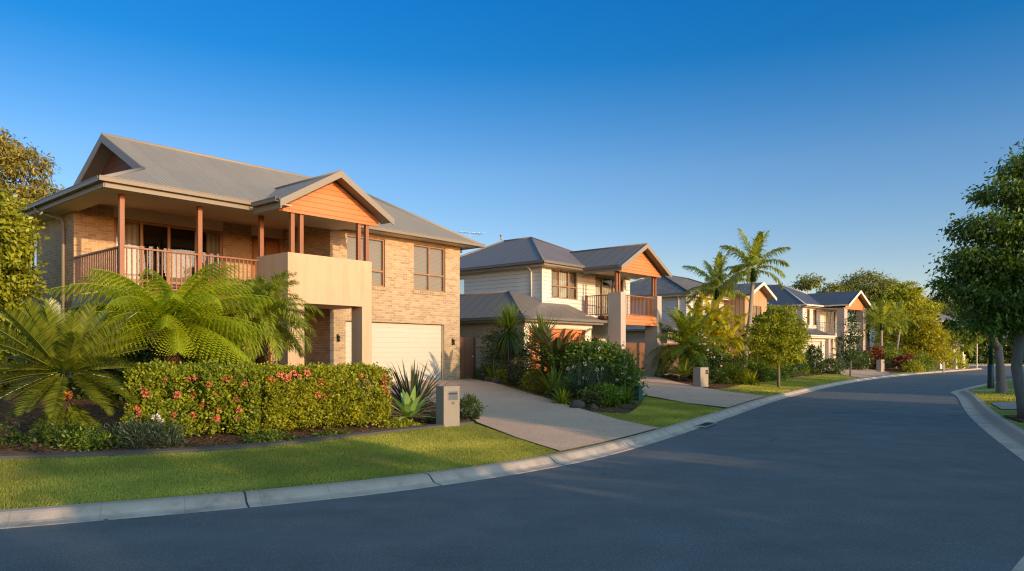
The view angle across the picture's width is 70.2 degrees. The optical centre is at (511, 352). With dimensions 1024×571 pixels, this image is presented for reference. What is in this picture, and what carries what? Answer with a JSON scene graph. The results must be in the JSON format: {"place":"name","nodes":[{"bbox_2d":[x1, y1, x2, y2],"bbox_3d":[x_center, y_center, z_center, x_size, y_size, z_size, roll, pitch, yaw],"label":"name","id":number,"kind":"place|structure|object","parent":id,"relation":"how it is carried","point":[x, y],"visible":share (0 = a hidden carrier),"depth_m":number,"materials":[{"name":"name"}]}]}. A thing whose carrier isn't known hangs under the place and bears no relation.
{"place":"outdoors","nodes":[
{"label":"outdoors","id":0,"kind":"place"},
{"bbox_2d":[0,365,1023,570],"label":"road","id":1,"kind":"structure","parent":0,"point":[921,472],"depth_m":7.83,"materials":[{"name":"asphalt"}]},
{"bbox_2d":[0,368,980,528],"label":"kerb","id":2,"kind":"structure","parent":1,"relation":"on","point":[53,515],"depth_m":9.04,"materials":[{"name":"concrete"}]},
{"bbox_2d":[951,379,1023,570],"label":"kerb","id":3,"kind":"structure","parent":1,"relation":"on","point":[1001,430],"depth_m":17.30,"materials":[{"name":"concrete"}]},
{"bbox_2d":[0,353,1023,509],"bbox_3d":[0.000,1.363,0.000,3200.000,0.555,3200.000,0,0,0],"label":"ground","id":4,"kind":"structure","parent":0,"point":[1002,412],"depth_m":10.61,"materials":[{"name":"green plant"}]},
{"bbox_2d":[0,126,64,243],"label":"gum tree","id":5,"kind":"object","parent":4,"relation":"on","point":[11,159],"visible":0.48,"depth_m":40.59,"materials":[{"name":"plant"}]},
{"bbox_2d":[0,384,469,453],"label":"mulch bed","id":6,"kind":"object","parent":4,"relation":"on","point":[26,419],"visible":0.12,"depth_m":13.59,"materials":[{"name":"soil"}]},
{"bbox_2d":[0,421,34,446],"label":"groundcover","id":7,"kind":"object","parent":6,"relation":"on","point":[5,429],"visible":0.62,"depth_m":11.39,"materials":[{"name":"green plant"}]},
{"bbox_2d":[0,181,49,391],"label":"leafy tree","id":8,"kind":"object","parent":6,"relation":"on","point":[18,279],"visible":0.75,"depth_m":19.30,"materials":[{"name":"green plant"}]},
{"bbox_2d":[4,415,112,447],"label":"groundcover","id":9,"kind":"object","parent":6,"relation":"on","point":[63,428],"visible":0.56,"depth_m":11.25,"materials":[{"name":"green plant"}]},
{"bbox_2d":[0,296,162,443],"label":"cycad","id":10,"kind":"object","parent":6,"relation":"on","point":[70,340],"visible":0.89,"depth_m":11.57,"materials":[{"name":"green plant"}]},
{"bbox_2d":[35,347,133,398],"bbox_3d":[-10.368,0.389,18.117,3.117,2.065,2.650,0,0,0],"label":"shade bush","id":11,"kind":"object","parent":6,"relation":"on","point":[78,394],"visible":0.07,"depth_m":17.52,"materials":[{"name":"green plant"}]},
{"bbox_2d":[39,422,139,451],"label":"groundcover","id":12,"kind":"object","parent":6,"relation":"on","point":[97,443],"visible":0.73,"depth_m":10.97,"materials":[{"name":"green plant"}]},
{"bbox_2d":[90,414,189,449],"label":"silver shrub","id":13,"kind":"object","parent":6,"relation":"on","point":[126,429],"visible":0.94,"depth_m":11.14,"materials":[{"name":"blue plant"}]},
{"bbox_2d":[90,324,213,401],"bbox_3d":[-8.693,0.327,17.777,3.217,2.353,3.029,0,0,-35],"label":"shade bush","id":14,"kind":"object","parent":6,"relation":"on","point":[141,356],"visible":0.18,"depth_m":17.24,"materials":[{"name":"green plant"}]},
{"bbox_2d":[47,261,275,409],"bbox_3d":[-7.161,-0.246,15.471,4.553,3.226,4.265,0,0,30],"label":"tree fern","id":15,"kind":"object","parent":6,"relation":"on","point":[175,330],"visible":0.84,"depth_m":15.07,"materials":[{"name":"green plant"}]},
{"bbox_2d":[118,357,262,438],"bbox_3d":[-5.520,0.771,12.654,2.306,1.414,1.670,0,0,-17],"label":"flowering hedge","id":16,"kind":"object","parent":6,"relation":"on","point":[200,375],"visible":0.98,"depth_m":12.25,"materials":[{"name":"green plant"}]},
{"bbox_2d":[181,337,279,397],"bbox_3d":[-7.266,0.441,18.413,2.743,1.924,2.638,0,0,-33],"label":"shade bush","id":17,"kind":"object","parent":6,"relation":"on","point":[255,360],"visible":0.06,"depth_m":18.05,"materials":[{"name":"green plant"}]},
{"bbox_2d":[205,270,323,383],"bbox_3d":[-6.163,-0.415,18.158,2.955,3.442,3.082,0,0,0],"label":"feather palm","id":18,"kind":"object","parent":6,"relation":"on","point":[264,317],"visible":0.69,"depth_m":17.85,"materials":[{"name":"green plant"}]},
{"bbox_2d":[232,424,296,443],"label":"groundcover","id":19,"kind":"object","parent":6,"relation":"on","point":[272,437],"visible":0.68,"depth_m":11.92,"materials":[{"name":"green plant"}]},
{"bbox_2d":[238,361,393,433],"bbox_3d":[-3.663,0.817,13.779,2.726,1.342,1.522,0,0,-40],"label":"clipped hedge","id":20,"kind":"object","parent":6,"relation":"on","point":[276,413],"visible":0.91,"depth_m":13.37,"materials":[{"name":"green plant"}]},
{"bbox_2d":[310,427,353,436],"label":"groundcover","id":21,"kind":"object","parent":6,"relation":"on","point":[332,431],"visible":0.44,"depth_m":12.82,"materials":[{"name":"green plant"}]},
{"bbox_2d":[378,416,419,427],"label":"groundcover","id":22,"kind":"object","parent":6,"relation":"on","point":[403,423],"visible":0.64,"depth_m":14.17,"materials":[{"name":"green plant"}]},
{"bbox_2d":[389,386,434,422],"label":"agave","id":23,"kind":"object","parent":6,"relation":"on","point":[409,406],"visible":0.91,"depth_m":14.84,"materials":[{"name":"green plant"}]},
{"bbox_2d":[369,359,460,410],"bbox_3d":[-2.190,0.801,17.162,2.607,1.404,2.792,0,0,0],"label":"flax clump","id":24,"kind":"object","parent":6,"relation":"on","point":[404,385],"visible":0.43,"depth_m":16.88,"materials":[{"name":"green plant"}]},
{"bbox_2d":[436,385,459,426],"bbox_3d":[-1.292,1.154,14.689,0.400,0.970,0.284,0,0,-42],"label":"letterbox","id":25,"kind":"object","parent":6,"relation":"on","point":[447,405],"visible":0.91,"depth_m":14.58,"materials":[{"name":"stone"}]},
{"bbox_2d":[460,392,486,419],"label":"dwarf shrub","id":26,"kind":"object","parent":6,"relation":"on","point":[468,407],"visible":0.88,"depth_m":15.84,"materials":[{"name":"green plant"}]},
{"bbox_2d":[0,420,473,459],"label":"garden edging","id":27,"kind":"object","parent":4,"relation":"on","point":[165,450],"visible":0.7,"depth_m":11.06,"materials":[{"name":"concrete"}]},
{"bbox_2d":[18,133,484,387],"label":"brick house","id":28,"kind":"structure","parent":4,"relation":"on","point":[378,279],"depth_m":23.24,"materials":[{"name":"beige brick"}]},
{"bbox_2d":[114,218,221,295],"bbox_3d":[-11.303,-2.910,23.807,0.630,2.660,3.700,0,0,41],"label":"sliding door","id":29,"kind":"structure","parent":28,"relation":"in","point":[141,234],"depth_m":23.89,"materials":[{"name":"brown wood"}]},
{"bbox_2d":[252,236,278,279],"bbox_3d":[-8.870,-2.910,26.154,0.055,2.460,1.130,0,0,41],"label":"door","id":30,"kind":"structure","parent":28,"relation":"in","point":[271,246],"depth_m":26.15,"materials":[{"name":"brown wood"}]},
{"bbox_2d":[347,234,383,286],"bbox_3d":[-5.450,-3.255,26.120,0.630,1.930,1.870,0,0,41],"label":"window","id":31,"kind":"structure","parent":28,"relation":"in","point":[376,246],"depth_m":26.33,"materials":[{"name":"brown wood"}]},
{"bbox_2d":[346,321,440,380],"bbox_3d":[-4.348,-0.015,27.092,0.030,2.190,4.700,0,0,41],"label":"garage door","id":32,"kind":"structure","parent":28,"relation":"in","point":[394,343],"depth_m":27.45,"materials":[{"name":"metal"}]},
{"bbox_2d":[414,244,443,292],"bbox_3d":[-3.455,-3.250,28.417,0.630,1.960,1.850,0,0,41],"label":"window","id":33,"kind":"structure","parent":28,"relation":"in","point":[428,260],"depth_m":28.23,"materials":[{"name":"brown wood"}]},
{"bbox_2d":[460,337,475,378],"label":"side gate","id":34,"kind":"structure","parent":28,"relation":"attached to","point":[467,357],"depth_m":30.07,"materials":[{"name":"wood"}]},
{"bbox_2d":[367,379,656,450],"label":"driveway","id":35,"kind":"structure","parent":4,"relation":"on","point":[543,421],"depth_m":16.46,"materials":[{"name":"concrete"}]},
{"bbox_2d":[477,375,645,412],"bbox_3d":[3.284,1.295,27.631,7.486,0.488,17.349,0,0,-16],"label":"mulch bed","id":36,"kind":"object","parent":4,"relation":"on","point":[628,408],"visible":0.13,"depth_m":20.57,"materials":[{"name":"soil"}]},
{"bbox_2d":[484,302,532,382],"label":"yucca","id":37,"kind":"object","parent":36,"relation":"on","point":[509,318],"visible":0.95,"depth_m":28.39,"materials":[{"name":"green plant"}]},
{"bbox_2d":[474,323,545,379],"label":"dark bush","id":38,"kind":"object","parent":36,"relation":"on","point":[496,357],"visible":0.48,"depth_m":29.37,"materials":[{"name":"green plant"}]},
{"bbox_2d":[505,370,522,385],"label":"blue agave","id":39,"kind":"object","parent":36,"relation":"on","point":[513,378],"visible":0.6,"depth_m":27.19,"materials":[{"name":"green plant"}]},
{"bbox_2d":[503,354,536,384],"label":"shrub","id":40,"kind":"object","parent":36,"relation":"on","point":[518,368],"visible":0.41,"depth_m":27.72,"materials":[{"name":"green plant"}]},
{"bbox_2d":[519,365,548,390],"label":"mounded shrub","id":41,"kind":"object","parent":36,"relation":"on","point":[532,384],"visible":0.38,"depth_m":25.19,"materials":[{"name":"green plant"}]},
{"bbox_2d":[508,310,566,369],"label":"yucca","id":42,"kind":"object","parent":36,"relation":"on","point":[540,324],"visible":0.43,"depth_m":26.80,"materials":[{"name":"green plant"}]},
{"bbox_2d":[518,360,570,394],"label":"spear plant","id":43,"kind":"object","parent":36,"relation":"on","point":[553,376],"visible":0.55,"depth_m":23.23,"materials":[{"name":"green plant"}]},
{"bbox_2d":[504,323,594,385],"bbox_3d":[1.482,0.199,24.945,3.641,2.526,3.817,0,0,22],"label":"bronze cycad","id":44,"kind":"object","parent":36,"relation":"on","point":[548,340],"visible":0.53,"depth_m":24.52,"materials":[{"name":"brown plant"}]},
{"bbox_2d":[548,384,575,404],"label":"fern clump","id":45,"kind":"object","parent":36,"relation":"on","point":[563,399],"visible":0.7,"depth_m":20.50,"materials":[{"name":"green plant"}]},
{"bbox_2d":[549,375,583,399],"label":"mounded shrub","id":46,"kind":"object","parent":36,"relation":"on","point":[560,386],"visible":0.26,"depth_m":21.96,"materials":[{"name":"green plant"}]},
{"bbox_2d":[544,354,616,404],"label":"lily clump","id":47,"kind":"object","parent":36,"relation":"on","point":[579,381],"visible":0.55,"depth_m":21.09,"materials":[{"name":"green plant"}]},
{"bbox_2d":[543,339,631,386],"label":"rounded bush","id":48,"kind":"object","parent":36,"relation":"on","point":[572,360],"visible":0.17,"depth_m":23.87,"materials":[{"name":"green plant"}]},
{"bbox_2d":[571,389,604,407],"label":"shrub","id":49,"kind":"object","parent":36,"relation":"on","point":[584,397],"visible":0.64,"depth_m":19.86,"materials":[{"name":"green plant"}]},
{"bbox_2d":[529,335,649,397],"bbox_3d":[2.555,0.561,24.364,2.814,2.316,4.408,0,0,-37],"label":"flowering shrub","id":50,"kind":"object","parent":36,"relation":"on","point":[630,380],"visible":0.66,"depth_m":23.48,"materials":[{"name":"green plant"}]},
{"bbox_2d":[577,381,624,406],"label":"mounded shrub","id":51,"kind":"object","parent":36,"relation":"on","point":[607,388],"visible":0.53,"depth_m":20.27,"materials":[{"name":"green plant"}]},
{"bbox_2d":[582,364,627,393],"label":"flax clump","id":52,"kind":"object","parent":36,"relation":"on","point":[606,379],"visible":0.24,"depth_m":22.39,"materials":[{"name":"green plant"}]},
{"bbox_2d":[600,386,627,407],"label":"fern clump","id":53,"kind":"object","parent":36,"relation":"on","point":[612,402],"visible":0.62,"depth_m":20.14,"materials":[{"name":"green plant"}]},
{"bbox_2d":[612,384,643,404],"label":"fern clump","id":54,"kind":"object","parent":36,"relation":"on","point":[628,397],"visible":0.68,"depth_m":21.39,"materials":[{"name":"green plant"}]},
{"bbox_2d":[460,235,671,376],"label":"weatherboard house","id":55,"kind":"structure","parent":4,"relation":"on","point":[579,291],"depth_m":36.87,"materials":[{"name":"white paint"}]},
{"bbox_2d":[530,329,582,370],"bbox_3d":[2.063,0.130,34.290,0.030,2.500,4.280,0,0,41],"label":"garage door","id":56,"kind":"structure","parent":55,"relation":"in","point":[558,330],"depth_m":34.48,"materials":[{"name":"wood"}]},
{"bbox_2d":[551,269,576,299],"bbox_3d":[2.381,-3.430,36.937,0.630,1.620,2.390,0,0,41],"label":"window","id":57,"kind":"structure","parent":55,"relation":"in","point":[563,283],"depth_m":36.91,"materials":[{"name":"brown wood"}]},
{"bbox_2d":[595,276,621,315],"bbox_3d":[5.059,-3.000,40.011,0.630,2.360,2.950,0,0,41],"label":"sliding door","id":58,"kind":"structure","parent":55,"relation":"in","point":[603,285],"depth_m":39.41,"materials":[{"name":"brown wood"}]},
{"bbox_2d":[634,386,643,399],"bbox_3d":[3.988,1.300,22.913,0.280,0.520,0.235,0,0,-42],"label":"utility box","id":59,"kind":"object","parent":4,"relation":"on","point":[640,393],"visible":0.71,"depth_m":22.82,"materials":[{"name":"teal metal"}]},
{"bbox_2d":[626,343,678,369],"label":"timber fence","id":60,"kind":"object","parent":4,"relation":"on","point":[638,347],"visible":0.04,"depth_m":47.49,"materials":[{"name":"wood"}]},
{"bbox_2d":[636,374,764,406],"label":"driveway","id":61,"kind":"structure","parent":4,"relation":"on","point":[670,389],"depth_m":26.67,"materials":[{"name":"concrete"}]},
{"bbox_2d":[626,275,776,365],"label":"tiled house","id":62,"kind":"structure","parent":4,"relation":"on","point":[670,290],"depth_m":56.88,"materials":[{"name":"beige brick"}]},
{"bbox_2d":[644,366,825,387],"bbox_3d":[14.114,1.280,45.266,10.242,0.454,32.511,0,0,23],"label":"mulch bed","id":63,"kind":"object","parent":4,"relation":"on","point":[688,381],"visible":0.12,"depth_m":36.75,"materials":[{"name":"soil"}]},
{"bbox_2d":[661,358,698,380],"bbox_3d":[8.203,0.880,35.141,2.058,1.227,2.197,0,0,21],"label":"cycad","id":64,"kind":"object","parent":63,"relation":"on","point":[685,369],"visible":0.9,"depth_m":35.06,"materials":[{"name":"green plant"}]},
{"bbox_2d":[645,306,730,378],"bbox_3d":[9.382,-0.420,38.526,4.736,4.145,4.850,0,0,0],"label":"date palm","id":65,"kind":"object","parent":63,"relation":"on","point":[689,339],"visible":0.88,"depth_m":37.92,"materials":[{"name":"green plant"}]},
{"bbox_2d":[693,367,707,386],"bbox_3d":[8.126,1.136,31.337,0.600,1.010,0.390,0,0,-42],"label":"letterbox","id":66,"kind":"object","parent":63,"relation":"on","point":[700,376],"visible":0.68,"depth_m":31.15,"materials":[{"name":"beige concrete"}]},
{"bbox_2d":[679,345,746,378],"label":"undergrowth bush","id":67,"kind":"object","parent":63,"relation":"on","point":[712,363],"visible":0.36,"depth_m":37.09,"materials":[{"name":"green plant"}]},
{"bbox_2d":[677,290,757,368],"bbox_3d":[11.317,-1.031,40.039,4.854,5.058,3.975,0,0,0],"label":"cane palm","id":68,"kind":"object","parent":63,"relation":"on","point":[727,332],"visible":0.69,"depth_m":39.72,"materials":[{"name":"green plant"}]},
{"bbox_2d":[680,251,754,360],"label":"tall palm","id":69,"kind":"object","parent":63,"relation":"on","point":[712,279],"visible":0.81,"depth_m":43.29,"materials":[{"name":"green plant"}]},
{"bbox_2d":[708,367,732,383],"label":"undergrowth bush","id":70,"kind":"object","parent":63,"relation":"on","point":[718,376],"visible":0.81,"depth_m":33.94,"materials":[{"name":"green plant"}]},
{"bbox_2d":[722,362,751,384],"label":"undergrowth bush","id":71,"kind":"object","parent":63,"relation":"on","point":[737,376],"visible":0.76,"depth_m":34.82,"materials":[{"name":"green plant"}]},
{"bbox_2d":[742,370,761,385],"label":"fern clump","id":72,"kind":"object","parent":63,"relation":"on","point":[751,380],"visible":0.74,"depth_m":34.19,"materials":[{"name":"green plant"}]},
{"bbox_2d":[716,228,790,366],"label":"tall palm","id":73,"kind":"object","parent":63,"relation":"on","point":[752,258],"visible":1,"depth_m":40.36,"materials":[{"name":"green plant"}]},
{"bbox_2d":[732,351,774,380],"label":"undergrowth bush","id":74,"kind":"object","parent":63,"relation":"on","point":[745,356],"visible":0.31,"depth_m":37.27,"materials":[{"name":"green plant"}]},
{"bbox_2d":[745,363,794,382],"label":"hedge","id":75,"kind":"object","parent":63,"relation":"on","point":[785,369],"visible":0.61,"depth_m":37.36,"materials":[{"name":"green plant"}]},
{"bbox_2d":[738,312,808,376],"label":"dark tree","id":76,"kind":"object","parent":63,"relation":"on","point":[792,366],"visible":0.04,"depth_m":42.68,"materials":[{"name":"green plant"}]},
{"bbox_2d":[801,344,831,372],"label":"garden bush","id":77,"kind":"object","parent":63,"relation":"on","point":[817,351],"visible":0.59,"depth_m":51.03,"materials":[{"name":"green plant"}]},
{"bbox_2d":[819,355,846,373],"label":"garden bush","id":78,"kind":"object","parent":63,"relation":"on","point":[837,367],"visible":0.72,"depth_m":51.95,"materials":[{"name":"green plant"}]},
{"bbox_2d":[738,303,813,387],"bbox_3d":[12.052,-0.317,33.220,3.405,3.893,2.162,0,0,0],"label":"street tree","id":79,"kind":"object","parent":4,"relation":"on","point":[776,349],"visible":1,"depth_m":32.90,"materials":[{"name":"green plant"}]},
{"bbox_2d":[788,272,848,292],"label":"gum tree","id":80,"kind":"object","parent":4,"relation":"on","point":[810,284],"visible":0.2,"depth_m":98.39,"materials":[{"name":"green plant"}]},
{"bbox_2d":[767,284,872,366],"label":"white house","id":81,"kind":"structure","parent":4,"relation":"on","point":[825,313],"depth_m":66.49,"materials":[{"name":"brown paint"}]},
{"bbox_2d":[824,311,834,333],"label":"sliding door","id":82,"kind":"structure","parent":81,"relation":"in","point":[829,316],"depth_m":69.44,"materials":[{"name":"beige glass"}]},
{"bbox_2d":[828,316,871,376],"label":"young tree","id":83,"kind":"object","parent":4,"relation":"on","point":[850,339],"visible":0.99,"depth_m":47.89,"materials":[{"name":"green plant"}]},
{"bbox_2d":[822,367,891,377],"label":"driveway","id":84,"kind":"structure","parent":4,"relation":"on","point":[858,373],"depth_m":54.90,"materials":[{"name":"concrete"}]},
{"bbox_2d":[839,350,874,369],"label":"garden bush","id":85,"kind":"object","parent":4,"relation":"on","point":[861,365],"visible":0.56,"depth_m":60.89,"materials":[{"name":"green plant"}]},
{"bbox_2d":[821,268,906,351],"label":"gum tree","id":86,"kind":"object","parent":4,"relation":"on","point":[878,282],"visible":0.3,"depth_m":108.70,"materials":[{"name":"green plant"}]},
{"bbox_2d":[853,364,931,372],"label":"mulch bed","id":87,"kind":"object","parent":4,"relation":"on","point":[892,369],"visible":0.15,"depth_m":63.74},
{"bbox_2d":[862,344,885,368],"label":"red shrub","id":88,"kind":"object","parent":87,"relation":"on","point":[876,351],"visible":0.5,"depth_m":63.26,"materials":[{"name":"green plant"}]},
{"bbox_2d":[863,300,902,352],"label":"garden palm","id":89,"kind":"object","parent":87,"relation":"on","point":[880,319],"visible":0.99,"depth_m":66.89,"materials":[{"name":"green plant"}]},
{"bbox_2d":[870,345,906,368],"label":"garden bush","id":90,"kind":"object","parent":87,"relation":"on","point":[889,358],"visible":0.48,"depth_m":63.79,"materials":[{"name":"green plant"}]},
{"bbox_2d":[883,298,920,367],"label":"garden palm","id":91,"kind":"object","parent":87,"relation":"on","point":[901,310],"visible":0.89,"depth_m":67.88,"materials":[{"name":"green plant"}]},
{"bbox_2d":[866,280,945,358],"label":"bright tree","id":92,"kind":"object","parent":87,"relation":"on","point":[912,295],"visible":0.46,"depth_m":78.24,"materials":[{"name":"green plant"}]},
{"bbox_2d":[891,352,920,370],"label":"red shrub","id":93,"kind":"object","parent":87,"relation":"on","point":[904,357],"visible":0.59,"depth_m":61.81,"materials":[{"name":"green plant"}]},
{"bbox_2d":[900,359,926,372],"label":"garden bush","id":94,"kind":"object","parent":87,"relation":"on","point":[911,365],"visible":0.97,"depth_m":60.30,"materials":[{"name":"green plant"}]},
{"bbox_2d":[901,351,939,371],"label":"garden bush","id":95,"kind":"object","parent":87,"relation":"on","point":[924,360],"visible":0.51,"depth_m":62.78,"materials":[{"name":"green plant"}]},
{"bbox_2d":[886,314,955,367],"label":"golden shrub","id":96,"kind":"object","parent":87,"relation":"on","point":[930,337],"visible":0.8,"depth_m":67.52,"materials":[{"name":"green plant"}]},
{"bbox_2d":[866,310,963,362],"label":"distant house","id":97,"kind":"structure","parent":4,"relation":"on","point":[943,317],"depth_m":101.65,"materials":[{"name":"brown wood"}]},
{"bbox_2d":[924,290,968,315],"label":"gum tree","id":98,"kind":"object","parent":4,"relation":"on","point":[945,308],"visible":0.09,"depth_m":120.68,"materials":[{"name":"green plant"}]},
{"bbox_2d":[931,347,969,368],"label":"garden bush","id":99,"kind":"object","parent":4,"relation":"on","point":[961,364],"visible":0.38,"depth_m":72.31,"materials":[{"name":"green plant"}]},
{"bbox_2d":[940,320,985,363],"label":"corner tree","id":100,"kind":"object","parent":4,"relation":"on","point":[972,341],"visible":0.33,"depth_m":77.83,"materials":[{"name":"green plant"}]},
{"bbox_2d":[952,333,978,357],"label":"palm","id":101,"kind":"object","parent":4,"relation":"on","point":[962,347],"visible":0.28,"depth_m":81.45,"materials":[{"name":"green plant"}]},
{"bbox_2d":[948,237,1014,393],"bbox_3d":[19.267,-1.559,29.095,3.470,6.521,3.190,0,0,24],"label":"forked tree","id":102,"kind":"object","parent":4,"relation":"on","point":[1001,385],"visible":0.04,"depth_m":28.78,"materials":[{"name":"grey plant"}]},
{"bbox_2d":[964,332,1006,364],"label":"background tree","id":103,"kind":"object","parent":4,"relation":"on","point":[983,350],"visible":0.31,"depth_m":103.59,"materials":[{"name":"green plant"}]},
{"bbox_2d":[987,335,994,387],"bbox_3d":[21.900,-1.198,33.300,0.440,5.850,0.440,0,0,0],"label":"street lamp","id":104,"kind":"object","parent":4,"relation":"on","point":[990,375],"visible":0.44,"depth_m":33.22,"materials":[{"name":"metal"}]},
{"bbox_2d":[990,402,1016,408],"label":"footpath","id":105,"kind":"structure","parent":4,"relation":"on","point":[1006,405],"depth_m":22.42,"materials":[{"name":"concrete"}]},
{"bbox_2d":[1000,335,1023,362],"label":"background tree","id":106,"kind":"object","parent":4,"relation":"on","point":[1006,346],"visible":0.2,"depth_m":103.56,"materials":[{"name":"green plant"}]},
{"bbox_2d":[1003,415,1023,421],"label":"mulch bed","id":107,"kind":"object","parent":4,"relation":"on","point":[1015,417],"visible":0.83,"depth_m":18.00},
{"bbox_2d":[917,138,1023,417],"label":"street tree","id":108,"kind":"object","parent":107,"relation":"on","point":[990,288],"visible":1,"depth_m":17.62,"materials":[{"name":"green plant"}]},
{"bbox_2d":[0,0,1023,410],"label":"sky","id":109,"kind":"structure","parent":0,"point":[851,133],"materials":[{"name":"blue"}]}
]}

